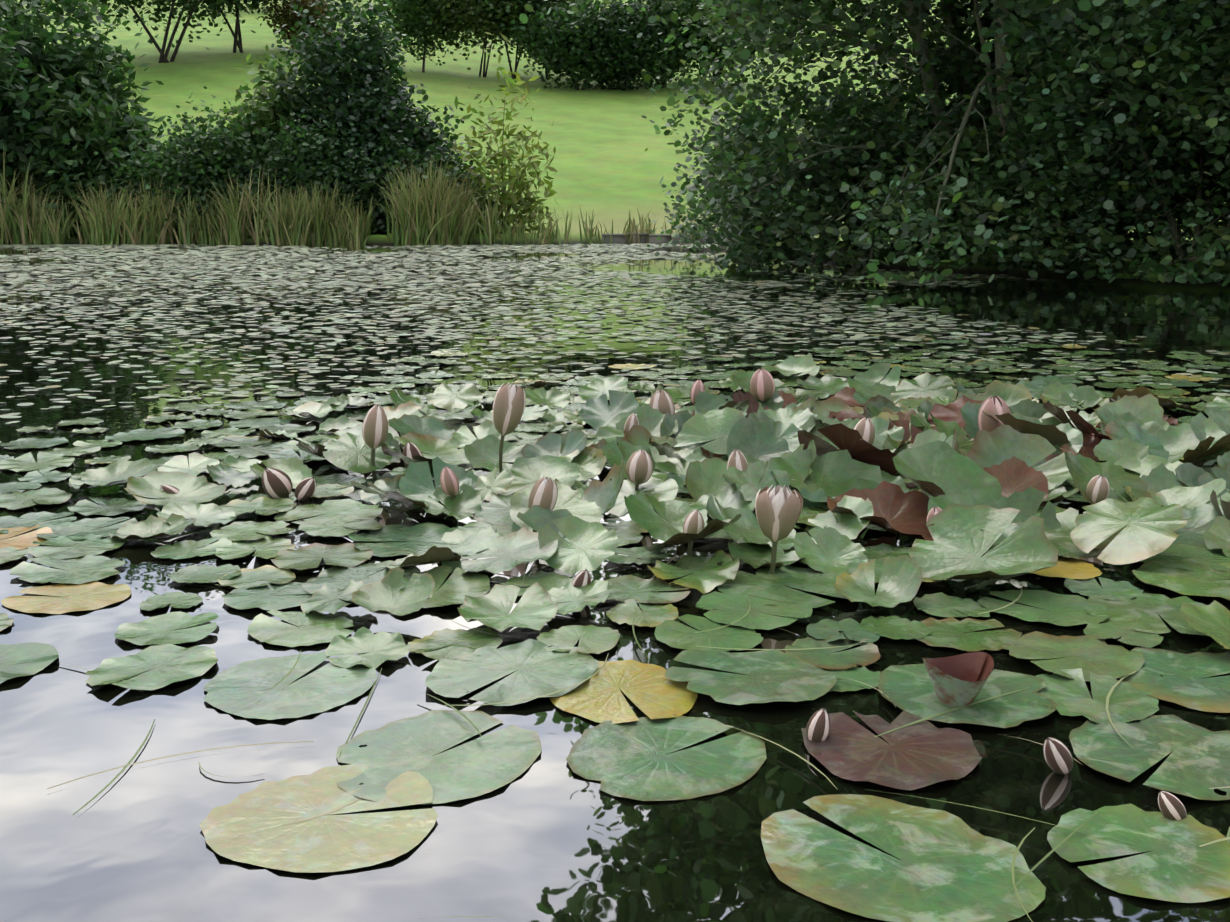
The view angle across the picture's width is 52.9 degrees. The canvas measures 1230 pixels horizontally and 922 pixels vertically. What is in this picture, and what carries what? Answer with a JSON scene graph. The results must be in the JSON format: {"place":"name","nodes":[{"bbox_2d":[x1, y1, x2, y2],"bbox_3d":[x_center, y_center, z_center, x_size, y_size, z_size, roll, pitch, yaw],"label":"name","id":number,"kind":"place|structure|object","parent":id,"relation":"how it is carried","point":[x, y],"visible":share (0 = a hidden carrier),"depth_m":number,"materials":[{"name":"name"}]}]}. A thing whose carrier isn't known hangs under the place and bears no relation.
{"place":"outdoors","nodes":[
{"label":"outdoors","id":0,"kind":"place"},
{"bbox_2d":[0,243,1229,921],"bbox_3d":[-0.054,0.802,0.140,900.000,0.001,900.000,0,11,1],"label":"pond water","id":1,"kind":"structure","parent":0,"point":[548,835],"depth_m":2.24,"materials":[{"name":"grey liquid"}]},
{"bbox_2d":[0,334,1229,921],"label":"water lily pads","id":2,"kind":"object","parent":1,"relation":"on","point":[1146,458],"visible":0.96,"depth_m":2.69,"materials":[{"name":"green plant"}]},
{"bbox_2d":[700,446,993,706],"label":"rolled young leaves","id":3,"kind":"object","parent":2,"relation":"on","point":[958,680],"visible":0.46,"depth_m":2.06,"materials":[{"name":"brown plant"}]},
{"bbox_2d":[0,243,1229,423],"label":"floating leaves","id":4,"kind":"object","parent":1,"relation":"on","point":[95,253],"visible":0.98,"depth_m":11.07,"materials":[{"name":"green plant"}]},
{"bbox_2d":[47,548,1229,921],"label":"stems","id":5,"kind":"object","parent":1,"relation":"on","point":[715,722],"depth_m":1.93,"materials":[{"name":"plant"}]},
{"bbox_2d":[160,369,1186,819],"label":"water lily buds","id":6,"kind":"object","parent":1,"relation":"on","point":[778,509],"visible":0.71,"depth_m":3.44,"materials":[{"name":"pink plant"}]},
{"bbox_2d":[1,0,1229,281],"bbox_3d":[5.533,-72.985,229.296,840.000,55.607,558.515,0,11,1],"label":"terrain","id":7,"kind":"structure","parent":0,"point":[611,172],"depth_m":63.77,"materials":[{"name":"green plant"}]},
{"bbox_2d":[0,144,74,244],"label":"reeds","id":8,"kind":"object","parent":7,"relation":"on","point":[6,235],"visible":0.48,"depth_m":32.17,"materials":[{"name":"green plant"}]},
{"bbox_2d":[1,0,88,15],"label":"tree","id":9,"kind":"object","parent":7,"relation":"on","point":[29,8],"visible":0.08,"depth_m":87.01,"materials":[{"name":"green plant"}]},
{"bbox_2d":[0,0,97,234],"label":"willow bush","id":10,"kind":"object","parent":7,"relation":"on","point":[10,63],"depth_m":32.85,"materials":[{"name":"green plant"}]},
{"bbox_2d":[0,0,151,61],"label":"tree","id":11,"kind":"object","parent":7,"relation":"on","point":[90,5],"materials":[{"name":"green plant"}]},
{"bbox_2d":[0,54,167,234],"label":"willow bush","id":12,"kind":"object","parent":7,"relation":"on","point":[90,136],"depth_m":33.32,"materials":[{"name":"green plant"}]},
{"bbox_2d":[0,0,179,198],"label":"willow bush","id":13,"kind":"object","parent":7,"relation":"on","point":[71,57],"depth_m":34.82,"materials":[{"name":"green plant"}]},
{"bbox_2d":[61,121,230,231],"bbox_3d":[-12.126,-7.631,33.502,4.883,3.049,3.943,0,11,1],"label":"bush","id":14,"kind":"object","parent":7,"relation":"on","point":[136,177],"depth_m":32.77,"materials":[{"name":"green plant"}]},
{"bbox_2d":[45,0,263,62],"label":"tree","id":15,"kind":"object","parent":7,"relation":"on","point":[178,4],"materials":[{"name":"green plant"}]},
{"bbox_2d":[139,86,304,231],"bbox_3d":[-10.852,-8.201,33.924,5.268,3.973,4.936,0,11,1],"label":"bush","id":16,"kind":"object","parent":7,"relation":"on","point":[202,146],"depth_m":33.16,"materials":[{"name":"green plant"}]},
{"bbox_2d":[180,0,287,52],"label":"tree","id":17,"kind":"object","parent":7,"relation":"on","point":[254,4],"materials":[{"name":"green plant"}]},
{"bbox_2d":[0,151,510,244],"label":"reeds","id":18,"kind":"object","parent":7,"relation":"on","point":[441,216],"visible":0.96,"depth_m":31.89,"materials":[{"name":"green plant"}]},
{"bbox_2d":[206,45,328,195],"bbox_3d":[-9.629,-9.214,35.675,5.465,5.220,5.255,0,11,1],"label":"willow bush","id":19,"kind":"object","parent":7,"relation":"on","point":[270,110],"visible":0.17,"depth_m":34.80,"materials":[{"name":"green plant"}]},
{"bbox_2d":[256,0,344,49],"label":"russet bush","id":20,"kind":"object","parent":7,"relation":"on","point":[289,20],"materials":[{"name":"green plant"}]},
{"bbox_2d":[212,109,391,232],"bbox_3d":[-8.095,-7.876,33.801,5.988,3.410,5.071,0,11,1],"label":"bush","id":21,"kind":"object","parent":7,"relation":"on","point":[288,167],"depth_m":33.10,"materials":[{"name":"green plant"}]},
{"bbox_2d":[225,0,511,231],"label":"broadleaf bush","id":22,"kind":"object","parent":7,"relation":"on","point":[329,61],"depth_m":34.31,"materials":[{"name":"green plant"}]},
{"bbox_2d":[329,90,486,233],"bbox_3d":[-5.850,-8.163,34.066,4.762,3.918,4.619,0,11,1],"label":"bush","id":23,"kind":"object","parent":7,"relation":"on","point":[393,151],"depth_m":33.50,"materials":[{"name":"green plant"}]},
{"bbox_2d":[329,128,496,232],"bbox_3d":[-5.637,-7.514,33.474,4.877,2.841,4.082,0,11,1],"label":"bush","id":24,"kind":"object","parent":7,"relation":"on","point":[385,162],"visible":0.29,"depth_m":32.87,"materials":[{"name":"green plant"}]},
{"bbox_2d":[359,0,476,72],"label":"tree","id":25,"kind":"object","parent":7,"relation":"on","point":[408,20],"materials":[{"name":"green plant"}]},
{"bbox_2d":[408,0,529,76],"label":"tree","id":26,"kind":"object","parent":7,"relation":"on","point":[464,6],"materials":[{"name":"green plant"}]},
{"bbox_2d":[435,32,562,235],"bbox_3d":[-3.256,-8.870,33.657,3.661,5.453,4.584,0,11,1],"label":"bush","id":27,"kind":"object","parent":7,"relation":"on","point":[515,199],"depth_m":33.69,"materials":[{"name":"green plant"}]},
{"bbox_2d":[458,0,578,79],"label":"tree","id":28,"kind":"object","parent":7,"relation":"on","point":[508,6],"depth_m":72.76,"materials":[{"name":"green plant"}]},
{"bbox_2d":[495,0,599,77],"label":"tree","id":29,"kind":"object","parent":7,"relation":"on","point":[574,1],"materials":[{"name":"green plant"}]},
{"bbox_2d":[500,0,646,89],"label":"hill shrub","id":30,"kind":"object","parent":7,"relation":"on","point":[563,58],"depth_m":70.22,"materials":[{"name":"green plant"}]},
{"bbox_2d":[488,205,700,244],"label":"reeds","id":31,"kind":"object","parent":7,"relation":"on","point":[551,235],"visible":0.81,"depth_m":32.41,"materials":[{"name":"green plant"}]},
{"bbox_2d":[543,0,685,90],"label":"hill shrub","id":32,"kind":"object","parent":7,"relation":"on","point":[636,43],"depth_m":70.41,"materials":[{"name":"green plant"}]},
{"bbox_2d":[607,0,728,87],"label":"hill shrub","id":33,"kind":"object","parent":7,"relation":"on","point":[675,53],"depth_m":72.47,"materials":[{"name":"green plant"}]},
{"bbox_2d":[602,233,736,243],"bbox_3d":[2.150,-5.807,33.082,4.992,0.580,0.743,0,11,1],"label":"stone edging","id":34,"kind":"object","parent":7,"relation":"on","point":[618,238],"depth_m":32.84,"materials":[{"name":"stone"}]},
{"bbox_2d":[643,0,789,86],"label":"hill shrub","id":35,"kind":"object","parent":7,"relation":"on","point":[716,51],"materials":[{"name":"green plant"}]},
{"bbox_2d":[643,47,1050,271],"bbox_3d":[3.851,-4.639,19.797,6.750,3.329,7.717,0,11,1],"label":"bush","id":36,"kind":"object","parent":7,"relation":"on","point":[755,143],"depth_m":17.63,"materials":[{"name":"green plant"}]},
{"bbox_2d":[519,0,1229,282],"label":"alder tree","id":37,"kind":"object","parent":7,"relation":"on","point":[756,25],"depth_m":15.78,"materials":[{"name":"green plant"}]},
{"bbox_2d":[762,0,1229,271],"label":"alder tree","id":38,"kind":"object","parent":7,"relation":"on","point":[949,79],"depth_m":17.44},
{"bbox_2d":[811,70,1229,265],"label":"bush","id":39,"kind":"object","parent":7,"relation":"on","point":[1029,248],"depth_m":15.61,"materials":[{"name":"green plant"}]},
{"bbox_2d":[933,0,1229,285],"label":"alder tree","id":40,"kind":"object","parent":7,"relation":"on","point":[1183,274],"depth_m":13.63,"materials":[{"name":"green plant"}]},
{"bbox_2d":[1086,1,1229,175],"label":"tree","id":41,"kind":"object","parent":7,"relation":"on","point":[1223,78],"depth_m":13.02,"materials":[{"name":"green plant"}]},
{"bbox_2d":[1137,0,1229,278],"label":"shore shrub bush","id":42,"kind":"object","parent":7,"relation":"on","point":[1185,54],"depth_m":13.13,"materials":[{"name":"green plant"}]},
{"bbox_2d":[959,0,1229,266],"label":"shore shrub bush","id":43,"kind":"object","parent":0,"point":[1029,31],"depth_m":14.09,"materials":[{"name":"green plant"}]}
]}

